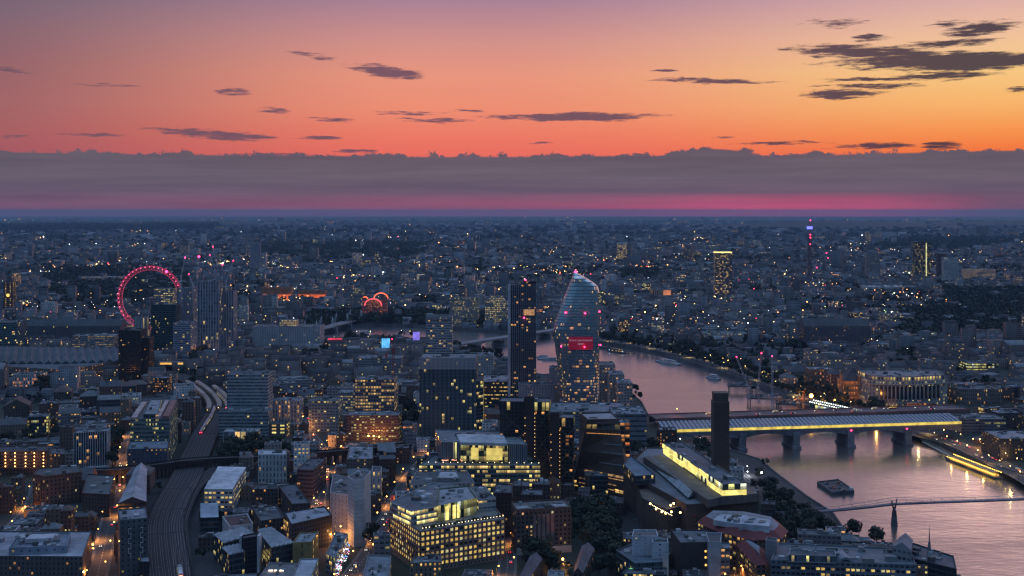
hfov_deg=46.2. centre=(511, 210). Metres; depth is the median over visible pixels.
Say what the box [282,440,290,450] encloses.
tree
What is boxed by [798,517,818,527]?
tree
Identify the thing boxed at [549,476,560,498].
brick building
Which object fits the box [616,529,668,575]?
office building
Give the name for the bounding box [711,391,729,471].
chimney
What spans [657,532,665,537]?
brick building
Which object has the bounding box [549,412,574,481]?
apartment tower
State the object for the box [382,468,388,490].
brick building
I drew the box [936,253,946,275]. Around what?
office tower
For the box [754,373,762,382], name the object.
tree
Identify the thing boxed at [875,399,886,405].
tree
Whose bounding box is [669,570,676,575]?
brick building
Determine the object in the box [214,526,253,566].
workshop building
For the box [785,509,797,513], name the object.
tree
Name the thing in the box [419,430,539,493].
office building
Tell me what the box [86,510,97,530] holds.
brick building
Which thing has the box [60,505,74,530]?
brick building
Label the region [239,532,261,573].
building
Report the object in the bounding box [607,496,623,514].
brick building
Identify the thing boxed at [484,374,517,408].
office building
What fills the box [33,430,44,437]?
tree
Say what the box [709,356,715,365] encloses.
tree
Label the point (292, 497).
school
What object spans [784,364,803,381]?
chambers
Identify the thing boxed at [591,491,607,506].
tree
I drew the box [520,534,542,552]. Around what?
tree
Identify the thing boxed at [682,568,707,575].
brick building
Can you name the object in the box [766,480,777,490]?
tree
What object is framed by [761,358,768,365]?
tree
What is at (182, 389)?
office block
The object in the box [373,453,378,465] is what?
brick building
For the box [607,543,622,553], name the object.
tree
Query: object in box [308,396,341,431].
office building
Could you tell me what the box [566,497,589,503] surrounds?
brick building
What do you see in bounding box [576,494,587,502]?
tree
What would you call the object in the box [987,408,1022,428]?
brick building
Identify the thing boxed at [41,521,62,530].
brick building
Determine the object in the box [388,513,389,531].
brick building
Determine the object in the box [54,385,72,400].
brick building
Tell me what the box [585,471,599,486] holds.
brick building
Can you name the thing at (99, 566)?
road
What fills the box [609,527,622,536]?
tree
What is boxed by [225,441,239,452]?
tree
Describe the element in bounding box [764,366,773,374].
tree
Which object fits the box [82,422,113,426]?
brick building
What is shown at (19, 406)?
brick building
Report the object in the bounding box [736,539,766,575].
office building
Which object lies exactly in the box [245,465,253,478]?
brick building
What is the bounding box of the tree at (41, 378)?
[37,374,49,383]
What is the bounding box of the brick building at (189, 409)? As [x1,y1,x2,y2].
[182,397,195,432]
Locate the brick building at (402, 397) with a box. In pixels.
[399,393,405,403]
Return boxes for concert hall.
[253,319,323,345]
[860,285,902,289]
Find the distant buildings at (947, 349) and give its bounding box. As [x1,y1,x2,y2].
[0,217,1023,403]
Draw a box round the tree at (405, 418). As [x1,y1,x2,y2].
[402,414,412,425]
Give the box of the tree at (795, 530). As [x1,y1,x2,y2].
[794,527,803,538]
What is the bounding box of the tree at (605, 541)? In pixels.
[598,535,612,551]
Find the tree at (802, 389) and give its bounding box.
[799,385,809,395]
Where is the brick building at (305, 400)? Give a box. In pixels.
[302,394,307,404]
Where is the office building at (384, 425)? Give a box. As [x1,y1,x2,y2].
[346,410,401,440]
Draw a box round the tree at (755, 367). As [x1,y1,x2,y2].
[752,365,758,372]
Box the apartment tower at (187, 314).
[177,286,196,320]
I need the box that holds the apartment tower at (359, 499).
[347,469,370,547]
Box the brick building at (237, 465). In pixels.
[230,463,243,466]
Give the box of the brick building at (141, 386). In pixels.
[130,380,146,395]
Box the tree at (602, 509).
[597,505,615,515]
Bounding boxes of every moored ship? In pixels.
[607,348,625,353]
[655,358,680,364]
[706,374,720,379]
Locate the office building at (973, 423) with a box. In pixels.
[947,413,1005,433]
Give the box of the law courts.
[798,318,870,342]
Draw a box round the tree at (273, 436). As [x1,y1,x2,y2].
[269,434,280,441]
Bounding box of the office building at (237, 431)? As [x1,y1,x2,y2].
[223,427,259,442]
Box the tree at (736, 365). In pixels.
[733,362,738,369]
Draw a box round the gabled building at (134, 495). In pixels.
[118,462,146,510]
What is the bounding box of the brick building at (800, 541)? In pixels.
[794,539,812,543]
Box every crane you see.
[176,257,185,305]
[188,274,196,313]
[209,255,219,280]
[212,246,223,280]
[221,260,233,291]
[380,341,391,357]
[391,338,399,377]
[736,356,751,400]
[751,352,761,403]
[771,356,778,408]
[795,388,805,402]
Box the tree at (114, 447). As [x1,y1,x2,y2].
[110,445,118,454]
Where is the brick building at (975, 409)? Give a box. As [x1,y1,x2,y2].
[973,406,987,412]
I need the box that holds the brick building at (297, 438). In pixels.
[292,435,302,441]
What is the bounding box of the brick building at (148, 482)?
[147,471,150,494]
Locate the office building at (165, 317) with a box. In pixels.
[151,302,180,349]
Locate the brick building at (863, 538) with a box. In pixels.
[855,536,869,540]
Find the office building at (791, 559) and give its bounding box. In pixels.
[765,537,915,575]
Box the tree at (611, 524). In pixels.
[603,517,618,529]
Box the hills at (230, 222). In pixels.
[113,221,299,223]
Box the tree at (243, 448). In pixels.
[236,443,248,451]
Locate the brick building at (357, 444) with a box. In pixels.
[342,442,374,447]
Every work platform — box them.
[727,382,752,391]
[746,393,782,404]
[776,399,801,409]
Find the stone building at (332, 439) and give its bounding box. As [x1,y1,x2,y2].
[328,432,336,447]
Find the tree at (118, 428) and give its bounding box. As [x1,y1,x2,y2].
[111,424,125,436]
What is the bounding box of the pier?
[946,455,1003,478]
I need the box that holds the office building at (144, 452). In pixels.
[127,440,168,465]
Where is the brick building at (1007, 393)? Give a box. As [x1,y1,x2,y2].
[993,383,1013,400]
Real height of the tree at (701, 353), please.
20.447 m
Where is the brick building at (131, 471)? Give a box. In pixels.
[126,464,154,489]
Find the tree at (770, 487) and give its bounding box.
[763,483,776,493]
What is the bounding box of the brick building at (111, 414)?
[99,406,120,425]
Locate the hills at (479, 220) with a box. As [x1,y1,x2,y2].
[348,219,687,221]
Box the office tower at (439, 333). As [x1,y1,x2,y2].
[426,314,452,352]
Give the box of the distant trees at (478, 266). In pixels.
[0,224,1023,570]
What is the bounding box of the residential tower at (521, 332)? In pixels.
[508,279,535,396]
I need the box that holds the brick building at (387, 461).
[379,455,394,486]
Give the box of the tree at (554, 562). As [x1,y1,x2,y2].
[545,551,560,568]
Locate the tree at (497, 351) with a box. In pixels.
[494,347,503,355]
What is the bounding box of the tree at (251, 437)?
[242,430,259,443]
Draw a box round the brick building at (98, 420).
[81,418,106,423]
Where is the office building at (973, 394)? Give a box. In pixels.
[948,383,1001,404]
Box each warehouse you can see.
[33,465,81,504]
[82,474,114,516]
[200,503,218,533]
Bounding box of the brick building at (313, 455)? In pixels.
[310,452,316,457]
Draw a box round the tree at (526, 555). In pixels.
[521,550,532,562]
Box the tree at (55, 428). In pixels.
[50,425,59,432]
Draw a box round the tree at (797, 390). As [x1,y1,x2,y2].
[794,388,800,397]
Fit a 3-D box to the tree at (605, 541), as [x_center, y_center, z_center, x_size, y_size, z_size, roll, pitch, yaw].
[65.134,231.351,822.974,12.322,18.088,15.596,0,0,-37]
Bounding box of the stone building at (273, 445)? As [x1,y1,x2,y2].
[264,440,281,449]
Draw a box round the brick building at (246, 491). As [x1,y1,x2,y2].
[241,482,253,500]
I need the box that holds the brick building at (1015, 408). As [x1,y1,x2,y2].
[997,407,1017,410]
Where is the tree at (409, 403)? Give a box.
[402,397,415,416]
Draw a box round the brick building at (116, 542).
[115,521,117,561]
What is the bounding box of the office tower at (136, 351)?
[118,327,153,381]
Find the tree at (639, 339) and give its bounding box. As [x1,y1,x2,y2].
[636,336,643,343]
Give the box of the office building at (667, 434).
[657,425,676,446]
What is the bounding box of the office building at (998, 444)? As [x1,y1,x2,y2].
[982,430,1023,460]
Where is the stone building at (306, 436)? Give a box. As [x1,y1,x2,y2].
[298,433,309,438]
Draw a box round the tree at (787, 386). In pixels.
[784,383,790,390]
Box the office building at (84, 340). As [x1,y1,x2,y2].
[72,333,117,347]
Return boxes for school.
[279,483,309,513]
[837,369,860,400]
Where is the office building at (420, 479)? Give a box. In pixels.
[410,468,474,491]
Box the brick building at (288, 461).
[284,449,289,473]
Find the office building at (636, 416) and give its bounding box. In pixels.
[609,406,646,451]
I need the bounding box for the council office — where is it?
[357,354,402,371]
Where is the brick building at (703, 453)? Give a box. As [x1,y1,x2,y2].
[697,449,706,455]
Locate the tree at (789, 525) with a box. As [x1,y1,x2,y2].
[778,517,797,537]
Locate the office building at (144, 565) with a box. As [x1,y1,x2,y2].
[140,554,149,575]
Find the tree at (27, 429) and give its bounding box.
[22,426,31,433]
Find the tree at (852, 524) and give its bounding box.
[843,518,862,533]
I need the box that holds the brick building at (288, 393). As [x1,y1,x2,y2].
[280,390,296,396]
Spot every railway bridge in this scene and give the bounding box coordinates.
[305,310,362,332]
[656,413,961,450]
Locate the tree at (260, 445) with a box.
[253,439,266,450]
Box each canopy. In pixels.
[185,380,211,411]
[196,380,221,409]
[212,385,226,400]
[809,400,863,418]
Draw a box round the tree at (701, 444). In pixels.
[696,442,704,449]
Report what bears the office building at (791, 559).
on the ground
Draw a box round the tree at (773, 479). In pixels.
[767,476,779,483]
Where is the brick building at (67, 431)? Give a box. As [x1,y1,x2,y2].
[60,424,74,450]
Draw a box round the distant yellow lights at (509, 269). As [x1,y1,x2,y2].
[27,217,946,317]
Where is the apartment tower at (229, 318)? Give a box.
[223,289,236,346]
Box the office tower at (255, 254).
[250,242,260,267]
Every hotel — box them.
[13,371,46,386]
[450,296,478,326]
[485,295,507,321]
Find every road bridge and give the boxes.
[453,328,553,348]
[649,404,969,426]
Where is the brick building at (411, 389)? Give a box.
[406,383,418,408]
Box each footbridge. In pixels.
[159,361,202,369]
[778,495,1023,524]
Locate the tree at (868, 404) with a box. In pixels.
[866,401,872,406]
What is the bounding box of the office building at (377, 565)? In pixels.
[363,554,390,575]
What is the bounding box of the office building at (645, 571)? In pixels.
[622,566,666,575]
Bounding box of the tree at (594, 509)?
[589,506,598,514]
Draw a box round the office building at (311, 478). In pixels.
[297,458,325,498]
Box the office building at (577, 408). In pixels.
[551,402,623,437]
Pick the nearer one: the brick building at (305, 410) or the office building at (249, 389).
the office building at (249, 389)
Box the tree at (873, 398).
[867,396,878,402]
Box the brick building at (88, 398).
[80,390,99,408]
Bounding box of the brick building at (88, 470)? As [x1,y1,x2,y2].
[81,467,97,490]
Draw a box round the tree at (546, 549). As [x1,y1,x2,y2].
[537,544,552,567]
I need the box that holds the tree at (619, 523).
[610,517,622,528]
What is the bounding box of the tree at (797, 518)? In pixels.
[785,514,802,538]
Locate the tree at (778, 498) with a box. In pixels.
[774,496,781,500]
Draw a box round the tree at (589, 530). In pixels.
[578,525,597,543]
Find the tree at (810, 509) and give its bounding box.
[801,507,822,514]
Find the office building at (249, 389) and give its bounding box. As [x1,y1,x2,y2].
[227,370,272,420]
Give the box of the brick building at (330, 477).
[329,473,339,506]
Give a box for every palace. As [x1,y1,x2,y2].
[81,276,123,283]
[261,286,292,299]
[298,290,326,297]
[701,330,746,339]
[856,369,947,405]
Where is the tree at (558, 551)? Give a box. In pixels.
[551,548,561,556]
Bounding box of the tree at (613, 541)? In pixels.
[609,539,623,546]
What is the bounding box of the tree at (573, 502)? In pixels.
[569,499,587,518]
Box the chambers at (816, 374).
[804,365,832,389]
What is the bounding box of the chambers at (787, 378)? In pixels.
[779,372,797,389]
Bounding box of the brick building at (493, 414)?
[486,410,499,419]
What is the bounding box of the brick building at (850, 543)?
[841,540,870,546]
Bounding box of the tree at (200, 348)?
[196,345,205,350]
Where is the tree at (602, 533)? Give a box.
[594,530,612,554]
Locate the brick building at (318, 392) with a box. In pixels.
[315,388,322,396]
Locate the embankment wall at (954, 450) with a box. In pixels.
[338,323,1023,533]
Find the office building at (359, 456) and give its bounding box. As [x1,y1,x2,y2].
[347,445,372,469]
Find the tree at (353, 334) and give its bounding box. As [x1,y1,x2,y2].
[350,332,358,336]
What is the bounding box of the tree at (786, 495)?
[782,491,791,500]
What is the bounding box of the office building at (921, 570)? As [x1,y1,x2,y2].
[916,558,927,575]
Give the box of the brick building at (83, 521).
[75,513,90,530]
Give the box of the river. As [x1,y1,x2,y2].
[324,326,1023,575]
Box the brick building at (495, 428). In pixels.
[489,425,499,430]
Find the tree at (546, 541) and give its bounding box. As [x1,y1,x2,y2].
[538,534,553,548]
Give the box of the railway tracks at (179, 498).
[148,370,223,575]
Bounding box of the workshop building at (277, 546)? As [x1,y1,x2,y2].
[257,526,292,566]
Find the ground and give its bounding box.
[0,216,1023,575]
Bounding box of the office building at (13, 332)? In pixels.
[0,320,26,345]
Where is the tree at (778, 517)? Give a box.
[772,513,790,521]
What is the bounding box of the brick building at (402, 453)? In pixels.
[396,445,409,463]
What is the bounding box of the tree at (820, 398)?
[816,396,824,400]
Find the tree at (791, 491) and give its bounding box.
[787,489,794,498]
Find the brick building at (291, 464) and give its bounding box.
[290,458,293,472]
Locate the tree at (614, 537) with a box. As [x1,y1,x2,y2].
[611,533,622,540]
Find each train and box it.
[177,565,182,575]
[199,406,215,432]
[216,391,226,407]
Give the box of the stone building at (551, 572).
[547,569,564,575]
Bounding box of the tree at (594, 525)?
[585,521,606,531]
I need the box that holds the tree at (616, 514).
[604,504,619,517]
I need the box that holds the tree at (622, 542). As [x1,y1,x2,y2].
[616,539,625,545]
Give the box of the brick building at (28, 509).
[24,506,41,517]
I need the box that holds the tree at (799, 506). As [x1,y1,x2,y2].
[796,503,802,511]
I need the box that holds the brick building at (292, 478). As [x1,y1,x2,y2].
[289,472,296,484]
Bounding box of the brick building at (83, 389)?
[80,386,97,394]
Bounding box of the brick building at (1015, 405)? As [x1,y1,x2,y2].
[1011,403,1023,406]
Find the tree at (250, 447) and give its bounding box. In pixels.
[247,442,254,452]
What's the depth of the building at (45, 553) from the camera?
763.57 m
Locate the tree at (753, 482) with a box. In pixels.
[750,479,756,486]
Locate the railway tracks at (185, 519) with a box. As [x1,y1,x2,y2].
[172,463,232,575]
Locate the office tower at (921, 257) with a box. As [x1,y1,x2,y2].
[912,241,930,276]
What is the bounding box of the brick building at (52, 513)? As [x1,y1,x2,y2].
[46,505,64,523]
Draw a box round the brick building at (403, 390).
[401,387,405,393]
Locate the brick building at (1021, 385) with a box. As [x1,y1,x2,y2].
[1018,383,1023,396]
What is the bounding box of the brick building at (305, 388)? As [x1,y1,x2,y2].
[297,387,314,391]
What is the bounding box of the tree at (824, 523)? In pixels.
[820,517,835,529]
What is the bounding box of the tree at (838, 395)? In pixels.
[835,392,842,400]
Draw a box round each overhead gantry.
[148,531,185,541]
[149,565,191,575]
[158,487,191,497]
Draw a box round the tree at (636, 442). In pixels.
[630,440,641,448]
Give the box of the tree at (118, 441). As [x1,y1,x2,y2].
[111,435,123,449]
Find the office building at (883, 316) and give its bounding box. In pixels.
[879,312,913,320]
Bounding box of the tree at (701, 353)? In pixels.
[697,350,706,357]
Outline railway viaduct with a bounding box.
[80,442,411,483]
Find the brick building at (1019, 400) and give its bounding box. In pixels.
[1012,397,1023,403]
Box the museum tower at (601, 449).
[574,412,626,495]
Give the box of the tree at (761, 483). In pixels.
[756,477,768,487]
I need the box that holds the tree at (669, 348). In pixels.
[667,344,672,353]
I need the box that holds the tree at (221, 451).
[216,447,227,455]
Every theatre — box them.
[328,338,342,346]
[382,338,389,347]
[413,331,419,339]
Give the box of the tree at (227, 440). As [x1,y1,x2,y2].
[220,439,233,446]
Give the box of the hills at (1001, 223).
[745,221,1023,225]
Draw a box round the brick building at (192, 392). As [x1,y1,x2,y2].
[189,389,196,395]
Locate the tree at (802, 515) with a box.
[794,509,809,519]
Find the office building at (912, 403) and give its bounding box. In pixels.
[903,400,935,405]
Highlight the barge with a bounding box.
[817,479,853,494]
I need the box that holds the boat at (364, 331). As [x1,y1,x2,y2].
[356,328,371,332]
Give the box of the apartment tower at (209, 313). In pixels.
[197,280,222,349]
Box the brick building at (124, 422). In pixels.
[120,415,130,430]
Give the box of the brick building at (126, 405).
[121,395,131,418]
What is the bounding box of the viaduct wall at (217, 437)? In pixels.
[149,370,218,575]
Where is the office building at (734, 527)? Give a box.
[696,510,788,571]
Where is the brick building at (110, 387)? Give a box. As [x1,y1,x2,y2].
[100,380,121,398]
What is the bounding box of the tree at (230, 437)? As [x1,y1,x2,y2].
[224,434,236,441]
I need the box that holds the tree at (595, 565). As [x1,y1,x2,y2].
[591,558,604,572]
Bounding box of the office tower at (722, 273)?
[713,252,731,294]
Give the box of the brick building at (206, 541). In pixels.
[198,532,214,550]
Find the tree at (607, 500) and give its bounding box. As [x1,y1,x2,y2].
[599,496,614,508]
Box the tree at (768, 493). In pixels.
[763,490,775,501]
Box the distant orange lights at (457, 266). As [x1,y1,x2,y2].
[30,217,1007,323]
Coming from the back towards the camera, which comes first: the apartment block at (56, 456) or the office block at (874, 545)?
the apartment block at (56, 456)
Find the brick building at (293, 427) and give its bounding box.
[290,424,297,433]
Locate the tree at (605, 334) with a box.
[602,331,609,339]
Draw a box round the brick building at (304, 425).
[300,420,308,433]
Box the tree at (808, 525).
[801,520,816,529]
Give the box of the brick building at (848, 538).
[841,535,858,541]
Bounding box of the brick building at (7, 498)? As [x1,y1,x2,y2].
[0,484,15,513]
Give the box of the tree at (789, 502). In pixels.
[784,499,796,509]
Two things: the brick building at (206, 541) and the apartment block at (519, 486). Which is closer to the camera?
the brick building at (206, 541)
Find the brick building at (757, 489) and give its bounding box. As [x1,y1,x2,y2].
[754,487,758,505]
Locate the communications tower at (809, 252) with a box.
[807,220,812,277]
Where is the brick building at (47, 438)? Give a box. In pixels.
[39,435,59,441]
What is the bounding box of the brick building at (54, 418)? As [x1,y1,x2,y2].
[52,415,57,427]
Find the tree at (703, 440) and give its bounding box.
[697,437,709,445]
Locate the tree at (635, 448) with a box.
[632,443,648,453]
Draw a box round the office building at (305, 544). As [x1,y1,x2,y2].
[293,532,318,563]
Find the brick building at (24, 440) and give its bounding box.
[10,437,38,445]
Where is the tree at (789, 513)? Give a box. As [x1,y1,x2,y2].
[786,511,795,518]
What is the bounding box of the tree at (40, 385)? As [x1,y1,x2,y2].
[36,382,44,390]
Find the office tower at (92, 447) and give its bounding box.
[73,427,113,467]
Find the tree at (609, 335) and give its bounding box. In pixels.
[606,333,612,341]
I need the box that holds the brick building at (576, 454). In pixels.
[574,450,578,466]
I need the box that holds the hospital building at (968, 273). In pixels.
[962,268,995,279]
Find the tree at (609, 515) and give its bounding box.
[600,510,613,524]
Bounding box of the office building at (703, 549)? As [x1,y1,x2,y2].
[671,528,729,575]
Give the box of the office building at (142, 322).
[134,316,149,335]
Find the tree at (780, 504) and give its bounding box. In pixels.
[775,500,785,510]
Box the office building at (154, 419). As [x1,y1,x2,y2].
[130,399,177,459]
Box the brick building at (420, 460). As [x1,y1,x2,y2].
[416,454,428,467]
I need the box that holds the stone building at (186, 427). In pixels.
[182,420,190,434]
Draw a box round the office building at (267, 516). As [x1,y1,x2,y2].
[252,505,283,534]
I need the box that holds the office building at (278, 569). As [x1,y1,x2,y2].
[260,562,296,575]
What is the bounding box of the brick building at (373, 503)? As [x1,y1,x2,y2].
[371,493,375,515]
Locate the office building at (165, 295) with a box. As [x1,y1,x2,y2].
[154,287,176,303]
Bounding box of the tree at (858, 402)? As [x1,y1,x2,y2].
[854,398,862,406]
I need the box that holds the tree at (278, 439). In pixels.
[268,437,281,441]
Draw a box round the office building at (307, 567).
[293,558,318,575]
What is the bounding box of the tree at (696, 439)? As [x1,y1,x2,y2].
[693,436,708,442]
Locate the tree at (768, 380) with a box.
[764,378,770,386]
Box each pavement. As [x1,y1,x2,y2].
[6,486,35,525]
[88,431,125,575]
[310,432,351,548]
[340,452,428,575]
[497,538,516,575]
[553,334,811,400]
[683,442,752,481]
[912,431,1023,484]
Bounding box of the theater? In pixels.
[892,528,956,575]
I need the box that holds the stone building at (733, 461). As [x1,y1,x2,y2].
[730,458,737,465]
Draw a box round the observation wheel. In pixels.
[116,263,180,329]
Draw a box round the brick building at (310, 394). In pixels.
[297,389,314,398]
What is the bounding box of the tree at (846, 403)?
[842,401,849,406]
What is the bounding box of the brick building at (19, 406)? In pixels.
[4,396,31,417]
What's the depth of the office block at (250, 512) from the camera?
913.94 m
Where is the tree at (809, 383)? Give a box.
[806,380,815,388]
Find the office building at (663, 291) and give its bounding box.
[651,288,670,294]
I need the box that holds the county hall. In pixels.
[15,319,126,338]
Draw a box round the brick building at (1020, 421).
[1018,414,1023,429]
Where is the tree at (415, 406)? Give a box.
[410,404,418,411]
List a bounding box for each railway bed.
[184,463,229,575]
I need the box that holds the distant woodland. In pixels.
[0,221,1023,361]
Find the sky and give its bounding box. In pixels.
[0,0,1023,216]
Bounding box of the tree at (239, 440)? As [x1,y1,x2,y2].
[232,436,245,446]
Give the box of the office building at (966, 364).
[959,359,997,369]
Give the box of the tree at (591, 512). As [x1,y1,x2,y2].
[582,511,600,518]
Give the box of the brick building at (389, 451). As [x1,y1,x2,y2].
[383,448,395,474]
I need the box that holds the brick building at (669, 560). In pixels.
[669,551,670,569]
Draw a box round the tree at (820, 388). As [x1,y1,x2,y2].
[817,386,824,393]
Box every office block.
[0,439,10,445]
[0,525,19,530]
[9,517,42,528]
[19,526,40,530]
[22,416,52,428]
[27,413,49,436]
[27,509,45,525]
[35,502,56,510]
[37,440,59,445]
[48,445,59,461]
[58,408,80,434]
[59,404,77,408]
[60,398,71,405]
[65,449,73,464]
[75,423,106,430]
[81,407,96,415]
[81,415,98,420]
[97,394,120,414]
[122,381,135,392]
[122,392,140,403]
[174,383,194,397]
[178,407,181,416]
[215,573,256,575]
[218,508,224,520]
[222,509,232,515]
[233,508,248,515]
[249,505,257,520]
[278,380,295,390]
[286,377,311,390]
[291,441,318,451]
[294,441,309,472]
[327,385,354,396]
[336,464,344,470]
[348,468,368,475]
[373,531,389,555]
[377,442,395,454]
[382,474,386,495]
[395,490,409,498]
[397,383,398,409]
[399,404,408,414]
[402,380,418,386]
[403,420,412,442]
[405,432,416,448]
[406,472,414,490]
[408,467,417,473]
[413,390,418,403]
[413,422,416,431]
[416,437,426,451]
[417,437,429,448]
[429,438,435,450]
[429,450,437,455]
[462,569,492,575]
[482,419,497,430]
[536,379,548,381]
[574,438,578,447]
[578,487,589,496]
[590,472,607,494]
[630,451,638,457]
[666,533,670,550]
[730,466,743,480]
[761,499,774,518]
[787,538,796,542]
[797,528,840,544]
[803,540,820,543]
[825,526,845,535]
[859,539,875,544]
[869,544,892,547]
[876,542,892,544]
[979,406,1005,412]
[1002,384,1018,397]
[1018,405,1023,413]
[1020,387,1023,396]
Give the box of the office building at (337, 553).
[326,532,348,575]
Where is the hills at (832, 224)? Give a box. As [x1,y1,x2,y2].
[688,221,1023,230]
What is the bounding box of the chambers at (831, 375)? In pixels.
[825,369,839,392]
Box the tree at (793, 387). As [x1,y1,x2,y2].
[790,384,796,395]
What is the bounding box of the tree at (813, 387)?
[810,384,816,390]
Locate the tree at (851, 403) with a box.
[848,398,853,406]
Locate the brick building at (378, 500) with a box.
[371,489,380,510]
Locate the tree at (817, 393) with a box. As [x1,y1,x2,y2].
[813,390,821,399]
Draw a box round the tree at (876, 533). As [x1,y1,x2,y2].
[868,525,885,541]
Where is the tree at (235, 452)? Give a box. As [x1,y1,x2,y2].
[230,448,241,454]
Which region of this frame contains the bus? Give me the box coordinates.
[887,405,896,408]
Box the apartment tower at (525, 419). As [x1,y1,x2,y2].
[499,396,551,478]
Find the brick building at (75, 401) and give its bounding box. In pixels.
[72,399,79,407]
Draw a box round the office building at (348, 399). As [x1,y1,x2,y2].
[338,389,354,410]
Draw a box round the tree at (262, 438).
[253,435,268,444]
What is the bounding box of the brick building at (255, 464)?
[253,461,257,475]
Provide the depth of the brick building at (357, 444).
1195.88 m
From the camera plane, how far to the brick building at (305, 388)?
1521.54 m
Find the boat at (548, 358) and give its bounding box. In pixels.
[537,357,556,359]
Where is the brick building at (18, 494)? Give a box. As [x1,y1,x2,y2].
[16,486,21,502]
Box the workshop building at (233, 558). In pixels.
[222,543,244,574]
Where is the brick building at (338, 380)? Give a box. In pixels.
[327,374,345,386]
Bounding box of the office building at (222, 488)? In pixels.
[204,466,245,507]
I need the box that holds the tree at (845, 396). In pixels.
[840,393,849,400]
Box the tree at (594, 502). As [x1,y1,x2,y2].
[582,497,599,511]
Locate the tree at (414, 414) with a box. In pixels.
[409,408,418,421]
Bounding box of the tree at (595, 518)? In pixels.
[581,515,602,528]
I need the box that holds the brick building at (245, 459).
[239,452,252,466]
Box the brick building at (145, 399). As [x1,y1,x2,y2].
[142,398,160,401]
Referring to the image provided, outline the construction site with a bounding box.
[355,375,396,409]
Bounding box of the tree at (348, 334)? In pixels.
[344,331,351,337]
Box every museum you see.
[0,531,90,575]
[623,442,757,532]
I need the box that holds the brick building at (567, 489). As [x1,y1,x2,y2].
[561,482,574,499]
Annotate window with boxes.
[394,521,503,563]
[512,507,569,543]
[585,470,622,478]
[880,386,882,398]
[884,386,886,398]
[888,387,890,398]
[892,387,894,398]
[896,387,898,398]
[900,387,902,398]
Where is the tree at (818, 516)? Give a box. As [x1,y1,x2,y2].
[804,510,824,526]
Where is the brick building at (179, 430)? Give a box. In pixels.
[178,417,181,442]
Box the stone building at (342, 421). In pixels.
[340,413,346,430]
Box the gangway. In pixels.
[921,439,951,455]
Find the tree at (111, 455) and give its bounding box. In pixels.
[106,450,118,466]
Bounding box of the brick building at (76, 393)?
[73,391,79,396]
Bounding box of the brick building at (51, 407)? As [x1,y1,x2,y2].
[39,399,59,415]
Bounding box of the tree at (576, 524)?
[571,518,580,534]
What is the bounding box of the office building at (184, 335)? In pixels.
[173,320,196,358]
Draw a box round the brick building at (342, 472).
[336,468,347,475]
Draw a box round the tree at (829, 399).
[825,395,832,402]
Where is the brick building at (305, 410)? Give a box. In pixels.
[303,404,307,415]
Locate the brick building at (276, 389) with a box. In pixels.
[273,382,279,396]
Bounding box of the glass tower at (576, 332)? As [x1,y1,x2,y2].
[553,271,600,401]
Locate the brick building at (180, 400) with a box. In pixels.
[176,395,199,422]
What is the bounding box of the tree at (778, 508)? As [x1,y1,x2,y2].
[775,505,782,515]
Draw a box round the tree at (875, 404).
[871,401,879,406]
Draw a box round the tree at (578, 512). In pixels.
[571,503,588,516]
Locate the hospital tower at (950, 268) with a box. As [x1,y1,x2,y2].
[942,257,958,281]
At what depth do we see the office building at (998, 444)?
1156.81 m
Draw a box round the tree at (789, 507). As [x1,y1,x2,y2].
[782,504,796,513]
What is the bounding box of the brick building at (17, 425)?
[0,417,26,436]
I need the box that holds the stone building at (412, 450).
[408,443,414,454]
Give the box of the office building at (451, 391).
[419,353,483,437]
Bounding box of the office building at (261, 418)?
[219,407,271,438]
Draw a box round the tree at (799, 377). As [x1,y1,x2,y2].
[796,374,803,380]
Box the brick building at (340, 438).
[336,431,345,448]
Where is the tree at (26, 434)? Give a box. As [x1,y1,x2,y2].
[20,431,30,438]
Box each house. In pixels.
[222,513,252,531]
[410,554,441,575]
[520,553,542,575]
[573,542,594,575]
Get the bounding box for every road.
[8,486,34,525]
[89,431,129,575]
[303,417,348,548]
[343,453,428,575]
[499,538,513,575]
[599,339,825,401]
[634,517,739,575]
[685,443,750,481]
[912,431,1023,482]
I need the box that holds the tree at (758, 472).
[755,466,764,476]
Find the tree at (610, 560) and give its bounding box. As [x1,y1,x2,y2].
[594,553,618,575]
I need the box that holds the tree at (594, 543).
[585,533,603,558]
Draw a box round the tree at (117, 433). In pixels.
[111,429,122,441]
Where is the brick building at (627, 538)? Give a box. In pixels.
[623,533,662,545]
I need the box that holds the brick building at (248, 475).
[246,470,250,482]
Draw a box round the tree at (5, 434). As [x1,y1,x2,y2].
[0,431,8,438]
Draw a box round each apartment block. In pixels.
[0,444,47,475]
[49,447,64,466]
[118,507,147,575]
[153,375,171,394]
[252,483,277,505]
[258,449,286,482]
[269,420,289,437]
[273,396,302,422]
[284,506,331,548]
[330,475,347,533]
[372,466,381,499]
[493,483,512,537]
[511,499,571,554]
[513,480,529,500]
[519,381,554,401]
[521,489,542,500]
[532,478,549,499]
[549,365,559,401]
[598,361,614,401]
[608,370,623,401]
[616,379,632,405]
[619,418,629,458]
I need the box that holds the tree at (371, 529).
[362,522,380,546]
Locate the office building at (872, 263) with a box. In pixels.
[865,254,880,277]
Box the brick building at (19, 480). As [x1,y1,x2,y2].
[11,474,24,493]
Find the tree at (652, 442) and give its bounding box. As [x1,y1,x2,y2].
[648,438,658,446]
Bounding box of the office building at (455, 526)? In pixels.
[390,483,504,569]
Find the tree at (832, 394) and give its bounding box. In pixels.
[829,391,835,398]
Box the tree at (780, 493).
[776,488,785,499]
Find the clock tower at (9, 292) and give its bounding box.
[4,276,15,308]
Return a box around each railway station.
[0,346,117,375]
[362,293,387,313]
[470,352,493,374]
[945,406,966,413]

